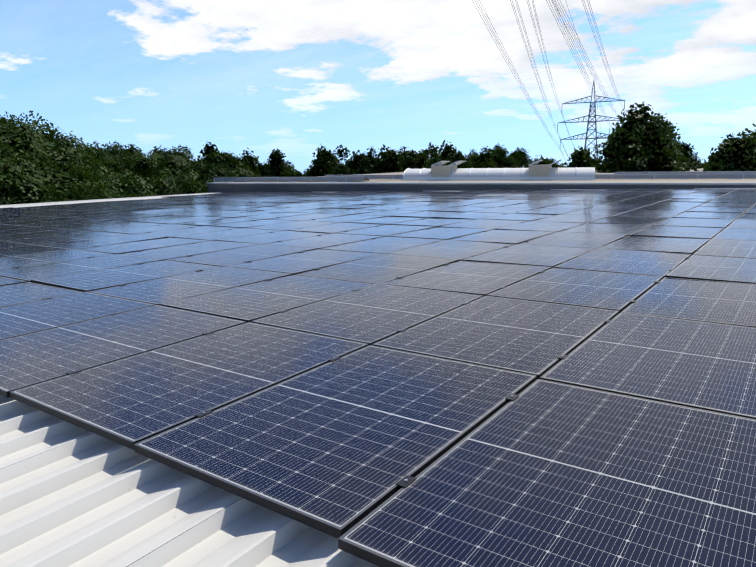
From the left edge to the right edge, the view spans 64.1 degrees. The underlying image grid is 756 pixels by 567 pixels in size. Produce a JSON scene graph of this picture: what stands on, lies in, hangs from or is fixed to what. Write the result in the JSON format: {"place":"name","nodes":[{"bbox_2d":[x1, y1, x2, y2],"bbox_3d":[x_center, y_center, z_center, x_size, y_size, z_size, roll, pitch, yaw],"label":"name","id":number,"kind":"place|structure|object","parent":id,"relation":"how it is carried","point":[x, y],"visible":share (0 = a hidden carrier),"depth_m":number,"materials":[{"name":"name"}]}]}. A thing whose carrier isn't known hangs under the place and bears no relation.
{"place":"outdoors","nodes":[
{"label":"outdoors","id":0,"kind":"place"},
{"bbox_2d":[0,110,260,204],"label":"trees","id":1,"kind":"object","parent":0,"point":[38,165],"depth_m":33.27,"materials":[{"name":"green plant"}]},
{"bbox_2d":[0,191,458,566],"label":"corrugated roof","id":2,"kind":"structure","parent":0,"point":[71,495],"depth_m":2.23,"materials":[{"name":"white metal"}]},
{"bbox_2d":[550,188,755,189],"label":"pv mounting rails","id":3,"kind":"object","parent":2,"relation":"on","point":[694,188],"depth_m":25.17,"materials":[{"name":"silver metal"}]},
{"bbox_2d":[0,188,755,566],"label":"solar panels","id":4,"kind":"object","parent":3,"relation":"on","point":[624,436],"visible":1,"depth_m":3.69,"materials":[{"name":"blue glass"}]},
{"bbox_2d":[9,190,755,488],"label":"panel clamps","id":5,"kind":"object","parent":3,"relation":"on","point":[406,481],"visible":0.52,"depth_m":5.04,"materials":[{"name":"metal"}]},
{"bbox_2d":[0,0,755,174],"label":"sky","id":6,"kind":"structure","parent":0,"point":[294,77],"materials":[{"name":"blue"}]},
{"bbox_3d":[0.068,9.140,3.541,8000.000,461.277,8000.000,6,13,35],"label":"ground","id":7,"kind":"structure","parent":0,"visible":0},
{"bbox_2d":[0,192,220,205],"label":"roof edge trim","id":8,"kind":"structure","parent":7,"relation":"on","point":[104,199],"depth_m":27.14,"materials":[{"name":"white metal"}]},
{"bbox_2d":[92,120,708,176],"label":"trees","id":9,"kind":"object","parent":7,"relation":"on","point":[357,164],"visible":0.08,"depth_m":83.83,"materials":[{"name":"green plant"}]},
{"bbox_2d":[77,101,755,176],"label":"trees","id":10,"kind":"object","parent":7,"relation":"on","point":[643,141],"depth_m":55.99,"materials":[{"name":"green plant"}]},
{"bbox_2d":[207,168,755,192],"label":"hall roof fascia","id":11,"kind":"structure","parent":7,"relation":"on","point":[344,186],"depth_m":29.65,"materials":[{"name":"grey metal"}]},
{"bbox_2d":[213,171,755,181],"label":"tilted pv racks","id":12,"kind":"object","parent":11,"relation":"on","point":[657,175],"visible":0.9,"depth_m":33.66,"materials":[{"name":"grey metal"}]},
{"bbox_2d":[403,159,594,180],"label":"skylight smoke vents","id":13,"kind":"object","parent":11,"relation":"on","point":[437,171],"visible":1,"depth_m":33.28,"materials":[{"name":"white plastic"}]},
{"bbox_2d":[559,80,624,159],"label":"pylon lattice tower","id":14,"kind":"structure","parent":7,"relation":"on","point":[586,138],"depth_m":232.74,"materials":[{"name":"silver metal"}]},
{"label":"pylon insulators","id":15,"kind":"object","parent":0,"visible":0},
{"bbox_2d":[473,0,623,161],"bbox_3d":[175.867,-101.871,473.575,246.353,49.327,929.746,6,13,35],"label":"powerline conductors","id":16,"kind":"object","parent":15,"relation":"hanging from","point":[546,55],"visible":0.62,"depth_m":73.41,"materials":[{"name":"grey metal"}]}
]}

